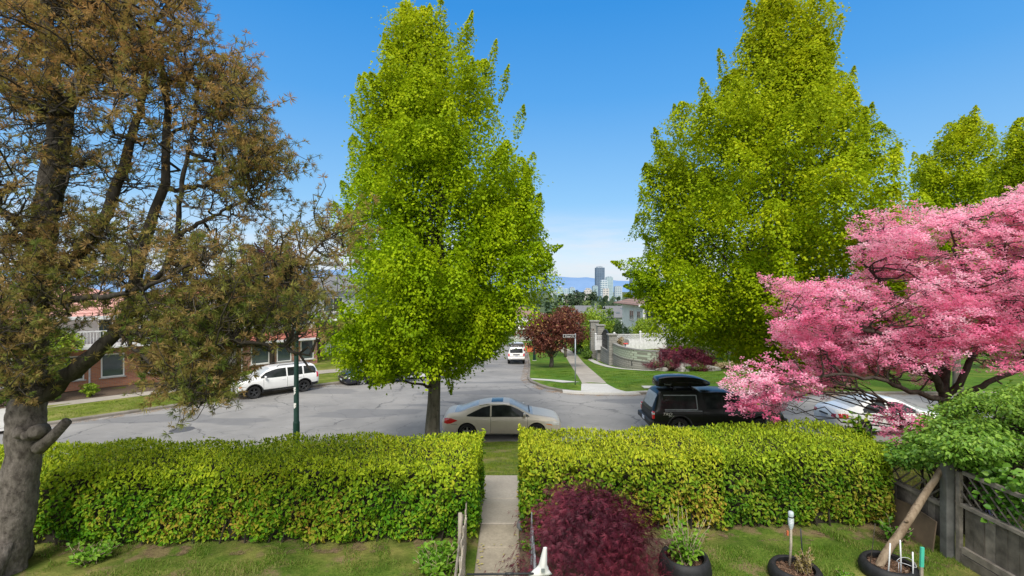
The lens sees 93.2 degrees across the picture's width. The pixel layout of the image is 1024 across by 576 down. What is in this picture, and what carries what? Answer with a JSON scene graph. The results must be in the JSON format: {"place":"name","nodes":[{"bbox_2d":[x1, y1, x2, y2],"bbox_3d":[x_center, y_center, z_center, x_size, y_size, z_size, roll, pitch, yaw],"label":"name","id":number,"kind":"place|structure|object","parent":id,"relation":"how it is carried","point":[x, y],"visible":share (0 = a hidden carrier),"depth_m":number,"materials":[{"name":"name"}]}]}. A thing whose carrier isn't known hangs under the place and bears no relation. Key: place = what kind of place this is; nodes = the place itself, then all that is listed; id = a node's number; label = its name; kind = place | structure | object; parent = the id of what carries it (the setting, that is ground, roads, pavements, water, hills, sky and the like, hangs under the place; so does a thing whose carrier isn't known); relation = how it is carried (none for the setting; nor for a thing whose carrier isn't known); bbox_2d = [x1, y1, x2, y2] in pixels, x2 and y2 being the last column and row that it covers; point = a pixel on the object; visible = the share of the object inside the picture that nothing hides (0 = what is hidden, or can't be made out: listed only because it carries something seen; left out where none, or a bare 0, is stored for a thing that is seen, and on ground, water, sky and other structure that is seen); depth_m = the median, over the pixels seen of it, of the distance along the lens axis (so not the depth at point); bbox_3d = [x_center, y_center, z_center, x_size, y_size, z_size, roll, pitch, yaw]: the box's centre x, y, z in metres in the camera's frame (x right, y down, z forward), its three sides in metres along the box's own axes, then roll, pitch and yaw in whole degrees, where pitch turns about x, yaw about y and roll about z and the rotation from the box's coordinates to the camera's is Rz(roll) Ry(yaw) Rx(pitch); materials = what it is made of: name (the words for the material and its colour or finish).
{"place":"outdoors","nodes":[
{"label":"outdoors","id":0,"kind":"place"},
{"bbox_2d":[0,408,5,430],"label":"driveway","id":1,"kind":"structure","parent":0,"point":[2,411],"depth_m":21.76,"materials":[{"name":"concrete"}]},
{"bbox_2d":[48,369,340,406],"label":"sidewalk","id":2,"kind":"structure","parent":0,"point":[87,400],"depth_m":25.97,"materials":[{"name":"concrete"}]},
{"bbox_2d":[47,355,422,421],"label":"verge","id":3,"kind":"structure","parent":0,"point":[322,364],"depth_m":24.65,"materials":[{"name":"green plant"}]},
{"bbox_2d":[0,381,160,408],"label":"planting bed","id":4,"kind":"object","parent":3,"relation":"on","point":[77,395],"visible":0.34,"depth_m":27.11,"materials":[{"name":"soil"}]},
{"bbox_2d":[12,330,86,370],"bbox_3d":[-24.405,3.927,25.571,2.598,4.314,2.752,0,0,37],"label":"garden tree","id":5,"kind":"object","parent":4,"relation":"on","point":[60,345],"visible":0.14,"depth_m":25.77,"materials":[{"name":"green plant"}]},
{"bbox_2d":[78,383,100,396],"bbox_3d":[-22.812,5.532,26.177,1.014,0.814,0.855,0,0,0],"label":"leafy shrub","id":6,"kind":"object","parent":4,"relation":"on","point":[94,390],"visible":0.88,"depth_m":26.08,"materials":[{"name":"green plant"}]},
{"bbox_2d":[0,286,172,391],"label":"house","id":7,"kind":"structure","parent":3,"relation":"on","point":[107,371],"depth_m":28.79,"materials":[{"name":"orange brick"}]},
{"bbox_2d":[99,353,125,378],"bbox_3d":[-23.824,4.629,28.884,1.250,1.448,0.160,0,0,-44],"label":"window","id":8,"kind":"structure","parent":7,"relation":"in","point":[111,367],"depth_m":28.89,"materials":[{"name":"glass"}]},
{"bbox_2d":[97,319,139,340],"bbox_3d":[-24.370,2.579,30.027,2.200,1.398,0.160,0,0,-44],"label":"window","id":9,"kind":"structure","parent":7,"relation":"in","point":[99,334],"depth_m":29.46,"materials":[{"name":"white plastic"}]},
{"bbox_2d":[0,393,239,426],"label":"verge grass","id":10,"kind":"structure","parent":3,"relation":"on","point":[79,413],"depth_m":23.84,"materials":[{"name":"plant"}]},
{"bbox_2d":[166,285,324,370],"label":"house","id":11,"kind":"structure","parent":3,"relation":"on","point":[262,357],"depth_m":36.09,"materials":[{"name":"brick"}]},
{"bbox_2d":[249,343,269,365],"bbox_3d":[-18.214,4.779,35.010,1.400,1.548,0.160,0,0,-44],"label":"window","id":12,"kind":"structure","parent":11,"relation":"in","point":[263,358],"depth_m":35.04,"materials":[{"name":"glass"}]},
{"bbox_2d":[276,342,292,362],"bbox_3d":[-17.029,4.779,36.158,1.200,1.548,0.160,0,0,-44],"label":"window","id":13,"kind":"structure","parent":11,"relation":"in","point":[282,356],"depth_m":36.09,"materials":[{"name":"glass"}]},
{"bbox_2d":[300,340,314,360],"bbox_3d":[-15.808,4.779,37.340,1.150,1.548,0.160,0,0,-44],"label":"window","id":14,"kind":"structure","parent":11,"relation":"in","point":[303,344],"depth_m":37.38,"materials":[{"name":"white plastic"}]},
{"bbox_2d":[248,242,313,364],"bbox_3d":[-17.367,1.229,35.397,5.044,9.744,4.462,0,0,-34],"label":"plum tree","id":15,"kind":"object","parent":3,"relation":"on","point":[271,357],"visible":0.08,"depth_m":35.37,"materials":[{"name":"brown plant"}]},
{"bbox_2d":[314,275,377,356],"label":"house","id":16,"kind":"structure","parent":3,"relation":"on","point":[333,278],"depth_m":43.94,"materials":[{"name":"paint"}]},
{"bbox_2d":[323,297,342,312],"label":"window","id":17,"kind":"structure","parent":16,"relation":"in","point":[331,299],"depth_m":43.36,"materials":[{"name":"glass"}]},
{"bbox_2d":[6,268,992,291],"bbox_3d":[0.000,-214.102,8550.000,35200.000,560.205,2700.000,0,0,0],"label":"mountains","id":18,"kind":"structure","parent":0,"point":[581,284],"depth_m":8260.53,"materials":[{"name":"stone"}]},
{"bbox_2d":[0,346,1002,456],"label":"street","id":19,"kind":"structure","parent":0,"point":[398,409],"depth_m":23.32,"materials":[{"name":"asphalt"}]},
{"bbox_2d":[169,427,194,432],"bbox_3d":[-13.977,5.994,20.500,0.920,0.012,0.920,0,0,0],"label":"manhole cover","id":20,"kind":"object","parent":19,"relation":"on","point":[183,429],"visible":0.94,"depth_m":20.48,"materials":[{"name":"metal"}]},
{"bbox_2d":[0,371,428,431],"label":"kerb","id":21,"kind":"structure","parent":19,"relation":"on","point":[140,410],"depth_m":23.37,"materials":[{"name":"concrete"}]},
{"bbox_2d":[231,360,318,398],"bbox_3d":[-13.561,5.165,27.689,4.431,1.665,2.056,0,0,-43],"label":"parked car","id":22,"kind":"object","parent":19,"relation":"on","point":[278,376],"visible":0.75,"depth_m":27.17,"materials":[{"name":"white paint"}]},
{"bbox_2d":[338,369,413,384],"bbox_3d":[-8.751,5.375,31.550,4.830,1.486,2.069,0,0,-40],"label":"parked car","id":23,"kind":"object","parent":19,"relation":"on","point":[347,380],"visible":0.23,"depth_m":29.94,"materials":[{"name":"black paint"}]},
{"bbox_2d":[442,397,560,438],"bbox_3d":[-0.410,5.290,19.950,4.794,1.416,1.992,0,0,0],"label":"parked car","id":24,"kind":"object","parent":19,"relation":"on","point":[499,415],"visible":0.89,"depth_m":19.15,"materials":[{"name":"beige paint"}]},
{"bbox_2d":[506,343,524,362],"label":"parked car","id":25,"kind":"object","parent":19,"relation":"on","point":[513,353],"visible":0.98,"depth_m":50.14,"materials":[{"name":"white paint"}]},
{"bbox_2d":[638,373,787,427],"bbox_3d":[8.319,4.814,20.349,5.621,2.368,2.189,0,0,0],"label":"suv","id":26,"kind":"object","parent":19,"relation":"on","point":[678,400],"visible":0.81,"depth_m":19.56,"materials":[{"name":"black paint"}]},
{"bbox_2d":[444,342,998,393],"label":"kerb","id":27,"kind":"structure","parent":19,"relation":"on","point":[530,380],"depth_m":27.43,"materials":[{"name":"concrete"}]},
{"bbox_2d":[562,390,639,394],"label":"pale kerb","id":28,"kind":"structure","parent":27,"relation":"on","point":[604,392],"depth_m":27.24,"materials":[{"name":"concrete"}]},
{"bbox_2d":[814,393,935,431],"bbox_3d":[15.501,5.255,20.349,4.830,1.486,2.069,0,0,0],"label":"parked car","id":29,"kind":"object","parent":19,"relation":"on","point":[824,412],"visible":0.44,"depth_m":19.70,"materials":[{"name":"white paint"}]},
{"bbox_2d":[0,0,1023,280],"label":"sky","id":30,"kind":"structure","parent":0,"point":[593,79],"materials":[{"name":"blue"}]},
{"bbox_2d":[11,441,1023,575],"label":"front lawn","id":31,"kind":"structure","parent":0,"point":[739,536],"depth_m":6.95,"materials":[{"name":"green plant"}]},
{"bbox_2d":[65,534,122,567],"bbox_3d":[-5.805,3.696,6.733,0.620,0.302,0.680,0,0,-42],"label":"weed clump","id":32,"kind":"object","parent":31,"relation":"on","point":[93,554],"visible":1,"depth_m":6.72,"materials":[{"name":"green plant"}]},
{"bbox_2d":[0,0,383,575],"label":"pine tree","id":33,"kind":"object","parent":31,"relation":"on","point":[185,350],"visible":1,"depth_m":5.84,"materials":[{"name":"brown plant"}]},
{"bbox_2d":[0,428,486,546],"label":"hedge","id":34,"kind":"object","parent":31,"relation":"on","point":[160,493],"visible":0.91,"depth_m":7.22,"materials":[{"name":"green plant"}]},
{"bbox_2d":[42,537,457,555],"bbox_3d":[-5.060,3.794,7.060,8.893,0.001,0.480,0,0,-1],"label":"soil strip","id":35,"kind":"object","parent":31,"relation":"on","point":[186,548],"visible":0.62,"depth_m":7.08,"materials":[{"name":"soil"}]},
{"bbox_2d":[293,262,339,446],"bbox_3d":[-6.730,2.308,16.500,1.660,6.370,0.420,0,0,0],"label":"lamp post","id":36,"kind":"object","parent":31,"relation":"on","point":[296,424],"visible":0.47,"depth_m":16.43,"materials":[{"name":"metal"}]},
{"bbox_2d":[309,0,564,441],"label":"street tree","id":37,"kind":"object","parent":31,"relation":"on","point":[427,294],"visible":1,"depth_m":14.28,"materials":[{"name":"green plant"}]},
{"bbox_2d":[412,536,461,575],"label":"weed clump","id":38,"kind":"object","parent":31,"relation":"on","point":[440,561],"visible":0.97,"depth_m":6.38,"materials":[{"name":"green plant"}]},
{"bbox_2d":[454,501,466,575],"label":"picket fence","id":39,"kind":"object","parent":31,"relation":"on","point":[462,543],"visible":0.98,"depth_m":6.37,"materials":[{"name":"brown wood"}]},
{"bbox_2d":[474,548,519,572],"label":"path slab","id":40,"kind":"structure","parent":31,"relation":"on","point":[490,558],"depth_m":6.68,"materials":[{"name":"concrete"}]},
{"bbox_2d":[478,525,519,547],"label":"path slab","id":41,"kind":"structure","parent":31,"relation":"on","point":[493,536],"depth_m":7.33,"materials":[{"name":"concrete"}]},
{"bbox_2d":[482,475,518,498],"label":"path slab","id":42,"kind":"structure","parent":31,"relation":"on","point":[500,486],"depth_m":9.62,"materials":[{"name":"concrete"}]},
{"bbox_2d":[478,499,529,525],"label":"path slab","id":43,"kind":"structure","parent":31,"relation":"on","point":[495,512],"depth_m":8.28,"materials":[{"name":"concrete"}]},
{"bbox_2d":[473,441,561,474],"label":"bank grass","id":44,"kind":"structure","parent":31,"relation":"on","point":[498,444],"depth_m":13.97,"materials":[{"name":"plant"}]},
{"bbox_2d":[519,532,674,575],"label":"garden bed","id":45,"kind":"object","parent":31,"relation":"on","point":[526,559],"visible":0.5,"depth_m":6.80,"materials":[{"name":"soil"}]},
{"bbox_2d":[467,547,551,575],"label":"weather vane","id":46,"kind":"object","parent":45,"relation":"on","point":[541,569],"visible":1,"depth_m":4.54,"materials":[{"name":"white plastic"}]},
{"bbox_2d":[517,536,543,551],"bbox_3d":[0.258,3.714,6.973,0.351,0.192,0.290,0,0,-45],"label":"weed clump","id":47,"kind":"object","parent":45,"relation":"on","point":[527,543],"visible":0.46,"depth_m":6.97,"materials":[{"name":"green plant"}]},
{"bbox_2d":[529,512,536,571],"bbox_3d":[0.274,3.515,6.050,0.063,0.571,1.900,0,0,0],"label":"picket fence","id":48,"kind":"object","parent":45,"relation":"on","point":[533,563],"visible":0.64,"depth_m":6.44,"materials":[{"name":"grey wood"}]},
{"bbox_2d":[484,470,686,575],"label":"laceleaf maple","id":49,"kind":"object","parent":45,"relation":"on","point":[594,547],"visible":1,"depth_m":6.07,"materials":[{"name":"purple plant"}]},
{"bbox_2d":[658,544,711,575],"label":"tyre planter","id":50,"kind":"object","parent":45,"relation":"on","point":[702,566],"visible":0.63,"depth_m":6.16,"materials":[{"name":"black rubber"}]},
{"bbox_2d":[661,509,710,565],"bbox_3d":[2.285,3.304,6.371,0.591,0.681,0.577,0,0,35],"label":"potted shrub","id":51,"kind":"object","parent":50,"relation":"on","point":[688,554],"visible":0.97,"depth_m":6.31,"materials":[{"name":"green plant"}]},
{"bbox_2d":[516,423,727,531],"bbox_3d":[1.719,3.247,8.317,3.300,1.532,2.018,0,0,0],"label":"hedge","id":52,"kind":"object","parent":31,"relation":"on","point":[664,469],"visible":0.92,"depth_m":7.61,"materials":[{"name":"green plant"}]},
{"bbox_2d":[640,522,888,541],"bbox_3d":[3.200,3.795,7.550,5.821,0.002,0.630,0,0,-2],"label":"soil strip","id":53,"kind":"object","parent":31,"relation":"on","point":[881,531],"visible":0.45,"depth_m":7.51,"materials":[{"name":"soil"}]},
{"bbox_2d":[610,0,943,431],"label":"street tree","id":54,"kind":"object","parent":31,"relation":"on","point":[796,85],"visible":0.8,"depth_m":15.27,"materials":[{"name":"green plant"}]},
{"bbox_2d":[685,417,896,527],"bbox_3d":[5.030,3.237,8.471,3.556,1.574,2.044,0,0,0],"label":"hedge","id":55,"kind":"object","parent":31,"relation":"on","point":[771,475],"visible":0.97,"depth_m":7.71,"materials":[{"name":"green plant"}]},
{"bbox_2d":[841,411,877,438],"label":"laurel shoots","id":56,"kind":"object","parent":55,"relation":"attached to","point":[858,425],"visible":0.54,"depth_m":9.08,"materials":[{"name":"green plant"}]},
{"bbox_2d":[767,554,822,575],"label":"tyre planter","id":57,"kind":"object","parent":31,"relation":"on","point":[777,565],"visible":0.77,"depth_m":6.35,"materials":[{"name":"black rubber"}]},
{"bbox_2d":[786,511,793,567],"bbox_3d":[3.690,3.358,6.420,0.090,0.786,0.070,0,0,0],"label":"bottle stake","id":58,"kind":"object","parent":57,"relation":"in","point":[791,519],"visible":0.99,"depth_m":6.41,"materials":[{"name":"plastic"}]},
{"bbox_2d":[794,547,814,575],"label":"potted shrub","id":59,"kind":"object","parent":57,"relation":"on","point":[804,565],"visible":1,"depth_m":6.25,"materials":[{"name":"beige plant"}]},
{"bbox_2d":[693,441,1023,487],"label":"bank grass","id":60,"kind":"structure","parent":31,"relation":"on","point":[906,472],"depth_m":10.82,"materials":[{"name":"plant"}]},
{"bbox_2d":[716,182,1023,471],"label":"dogwood tree","id":61,"kind":"object","parent":31,"relation":"on","point":[910,349],"visible":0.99,"depth_m":9.91,"materials":[{"name":"pink plant"}]},
{"bbox_2d":[857,550,919,575],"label":"tyre planter","id":62,"kind":"object","parent":31,"relation":"on","point":[866,567],"visible":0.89,"depth_m":6.40,"materials":[{"name":"black rubber"}]},
{"bbox_2d":[875,467,941,568],"bbox_3d":[5.495,3.159,6.683,1.405,1.193,0.110,0,0,-21],"label":"bare log","id":63,"kind":"object","parent":62,"relation":"on","point":[901,531],"visible":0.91,"depth_m":6.64,"materials":[{"name":"wood"}]},
{"bbox_2d":[919,547,924,575],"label":"wooden stake","id":64,"kind":"object","parent":62,"relation":"in","point":[921,559],"visible":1,"depth_m":6.16,"materials":[{"name":"teal wood"}]},
{"bbox_2d":[873,491,936,552],"bbox_3d":[6.062,3.559,7.570,0.080,0.502,1.281,0,0,1],"label":"plywood sheet","id":65,"kind":"object","parent":31,"relation":"on","point":[924,526],"visible":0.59,"depth_m":7.20,"materials":[{"name":"wood"}]},
{"bbox_2d":[878,539,936,566],"bbox_3d":[5.675,3.794,6.800,0.950,0.001,1.200,0,0,0],"label":"soil strip","id":66,"kind":"object","parent":31,"relation":"on","point":[883,540],"visible":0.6,"depth_m":7.23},
{"bbox_2d":[873,513,914,544],"bbox_3d":[5.701,3.642,7.281,0.411,0.326,0.539,0,0,0],"label":"weed clump","id":67,"kind":"object","parent":66,"relation":"on","point":[884,528],"visible":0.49,"depth_m":7.24,"materials":[{"name":"green plant"}]},
{"bbox_2d":[878,380,1023,533],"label":"leafy shrub","id":68,"kind":"object","parent":31,"relation":"on","point":[962,433],"visible":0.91,"depth_m":7.13,"materials":[{"name":"green plant"}]},
{"bbox_2d":[888,461,1023,575],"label":"wooden fence","id":69,"kind":"object","parent":31,"relation":"on","point":[995,549],"visible":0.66,"depth_m":6.55,"materials":[{"name":"grey wood"}]},
{"bbox_2d":[964,458,1023,529],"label":"vine","id":70,"kind":"object","parent":69,"relation":"attached to","point":[999,477],"visible":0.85,"depth_m":6.21,"materials":[{"name":"green plant"}]},
{"bbox_2d":[113,292,1021,351],"bbox_3d":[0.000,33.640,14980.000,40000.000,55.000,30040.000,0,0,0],"label":"ground","id":71,"kind":"structure","parent":0,"point":[623,293],"depth_m":3945.84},
{"bbox_2d":[563,292,576,305],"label":"tree","id":72,"kind":"object","parent":71,"relation":"on","point":[571,296],"visible":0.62,"depth_m":416.32,"materials":[{"name":"green plant"}]},
{"bbox_2d":[516,293,635,314],"bbox_3d":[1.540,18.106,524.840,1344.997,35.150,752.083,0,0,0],"label":"distant wood","id":73,"kind":"object","parent":71,"relation":"on","point":[544,305],"visible":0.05,"depth_m":188.64,"materials":[{"name":"plant"}]},
{"bbox_2d":[572,290,583,305],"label":"tree","id":74,"kind":"object","parent":71,"relation":"on","point":[578,297],"visible":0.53,"depth_m":428.17,"materials":[{"name":"green plant"}]},
{"bbox_2d":[586,289,598,302],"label":"tree","id":75,"kind":"object","parent":71,"relation":"on","point":[591,296],"visible":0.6,"depth_m":429.25,"materials":[{"name":"green plant"}]},
{"bbox_2d":[595,266,604,298],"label":"tower","id":76,"kind":"structure","parent":71,"relation":"on","point":[599,273],"depth_m":1749.84,"materials":[{"name":"glass"}]},
{"bbox_2d":[600,280,607,295],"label":"tower","id":77,"kind":"structure","parent":71,"relation":"on","point":[603,283],"depth_m":1651.13,"materials":[{"name":"white glass"}]},
{"bbox_2d":[605,276,612,299],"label":"tower","id":78,"kind":"structure","parent":71,"relation":"on","point":[609,279],"depth_m":1849.93,"materials":[{"name":"white glass"}]},
{"bbox_2d":[614,286,621,300],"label":"tower","id":79,"kind":"structure","parent":71,"relation":"on","point":[617,291],"depth_m":1899.97,"materials":[{"name":"white glass"}]},
{"bbox_2d":[561,348,605,383],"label":"sidewalk","id":80,"kind":"structure","parent":0,"point":[585,373],"depth_m":39.00,"materials":[{"name":"concrete"}]},
{"bbox_2d":[574,309,621,323],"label":"house","id":81,"kind":"structure","parent":0,"point":[618,313],"depth_m":130.44,"materials":[{"name":"grey"}]},
{"bbox_2d":[581,384,621,391],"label":"sidewalk ramp","id":82,"kind":"structure","parent":0,"point":[595,387],"depth_m":28.55,"materials":[{"name":"concrete"}]},
{"bbox_2d":[645,349,747,365],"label":"terrace lawn","id":83,"kind":"structure","parent":0,"point":[722,359],"depth_m":44.81,"materials":[{"name":"plant"}]},
{"bbox_2d":[611,320,631,338],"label":"conifer shrub","id":84,"kind":"object","parent":83,"relation":"on","point":[617,328],"visible":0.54,"depth_m":56.29,"materials":[{"name":"green plant"}]},
{"bbox_2d":[628,316,652,338],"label":"leafy shrub","id":85,"kind":"object","parent":83,"relation":"on","point":[641,326],"visible":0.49,"depth_m":56.79,"materials":[{"name":"green plant"}]},
{"bbox_2d":[595,331,695,349],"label":"lattice fence","id":86,"kind":"object","parent":83,"relation":"on","point":[640,342],"visible":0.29,"depth_m":52.35,"materials":[{"name":"white paint"}]},
{"bbox_2d":[641,344,718,371],"bbox_3d":[14.329,5.744,40.878,6.922,2.293,5.300,0,0,0],"label":"laceleaf maple","id":87,"kind":"object","parent":83,"relation":"on","point":[682,355],"visible":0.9,"depth_m":39.85,"materials":[{"name":"red plant"}]},
{"bbox_2d":[504,339,1023,390],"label":"lawn","id":88,"kind":"structure","parent":0,"point":[562,363],"depth_m":34.49,"materials":[{"name":"plant"}]},
{"bbox_2d":[509,307,543,339],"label":"house","id":89,"kind":"structure","parent":88,"relation":"on","point":[528,312],"depth_m":104.00,"materials":[{"name":"white paint"}]},
{"bbox_2d":[515,309,593,366],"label":"purple maple","id":90,"kind":"object","parent":88,"relation":"on","point":[542,341],"visible":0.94,"depth_m":43.28,"materials":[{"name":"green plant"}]},
{"bbox_2d":[552,305,586,356],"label":"purple maple","id":91,"kind":"object","parent":88,"relation":"on","point":[577,314],"visible":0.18,"depth_m":56.90,"materials":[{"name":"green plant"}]},
{"bbox_2d":[563,334,575,384],"bbox_3d":[3.502,4.365,29.478,0.784,3.170,0.116,0,0,0],"label":"street sign","id":92,"kind":"object","parent":88,"relation":"on","point":[569,335],"visible":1,"depth_m":29.43,"materials":[{"name":"metal"}]},
{"bbox_2d":[570,322,589,351],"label":"leafy shrub","id":93,"kind":"object","parent":88,"relation":"on","point":[579,346],"visible":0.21,"depth_m":60.80,"materials":[{"name":"green plant"}]},
{"bbox_2d":[581,324,589,349],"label":"leafy shrub","id":94,"kind":"object","parent":88,"relation":"on","point":[586,342],"visible":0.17,"depth_m":56.87,"materials":[{"name":"green plant"}]},
{"bbox_2d":[581,346,592,358],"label":"leafy shrub","id":95,"kind":"object","parent":88,"relation":"on","point":[586,353],"visible":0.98,"depth_m":54.61,"materials":[{"name":"green plant"}]},
{"bbox_2d":[581,304,606,324],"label":"tree","id":96,"kind":"object","parent":88,"relation":"on","point":[598,312],"visible":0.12,"depth_m":99.51,"materials":[{"name":"green plant"}]},
{"bbox_2d":[580,309,615,332],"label":"tree","id":97,"kind":"object","parent":88,"relation":"on","point":[609,328],"visible":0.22,"depth_m":63.69,"materials":[{"name":"green plant"}]},
{"bbox_2d":[601,308,621,331],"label":"tree","id":98,"kind":"object","parent":88,"relation":"on","point":[609,313],"visible":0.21,"depth_m":77.84,"materials":[{"name":"green plant"}]},
{"bbox_2d":[588,358,654,370],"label":"wall footing","id":99,"kind":"object","parent":88,"relation":"on","point":[594,361],"depth_m":46.22,"materials":[{"name":"concrete"}]},
{"bbox_2d":[589,320,686,369],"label":"garden wall","id":100,"kind":"structure","parent":88,"relation":"on","point":[612,351],"depth_m":45.70,"materials":[{"name":"stone"}]},
{"bbox_2d":[613,296,665,338],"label":"house","id":101,"kind":"structure","parent":88,"relation":"on","point":[632,313],"depth_m":67.41,"materials":[{"name":"white paint"}]},
{"bbox_2d":[534,370,782,389],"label":"lawn grass","id":102,"kind":"structure","parent":88,"relation":"on","point":[640,381],"depth_m":35.14,"materials":[{"name":"plant"}]},
{"bbox_2d":[714,361,744,369],"bbox_3d":[18.031,6.411,39.807,3.064,1.004,1.296,0,0,0],"label":"ground shrub","id":103,"kind":"object","parent":88,"relation":"on","point":[721,365],"visible":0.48,"depth_m":39.69,"materials":[{"name":"beige plant"}]},
{"bbox_2d":[895,294,951,367],"bbox_3d":[33.741,3.166,41.784,9.914,8.091,6.278,0,0,0],"label":"dense tree","id":104,"kind":"object","parent":88,"relation":"on","point":[914,317],"visible":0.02,"depth_m":39.85,"materials":[{"name":"green plant"}]},
{"bbox_2d":[899,105,1014,391],"bbox_3d":[24.934,-2.004,27.501,6.582,16.543,6.327,0,0,0],"label":"street tree","id":105,"kind":"object","parent":88,"relation":"on","point":[964,139],"visible":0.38,"depth_m":26.76,"materials":[{"name":"green plant"}]},
{"bbox_2d":[962,315,1023,368],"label":"dense tree","id":106,"kind":"object","parent":88,"relation":"on","point":[988,355],"visible":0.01,"depth_m":42.44,"materials":[{"name":"green plant"}]},
{"bbox_2d":[975,117,1023,295],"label":"street tree","id":107,"kind":"object","parent":88,"relation":"on","point":[1010,172],"visible":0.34,"depth_m":20.52,"materials":[{"name":"green plant"}]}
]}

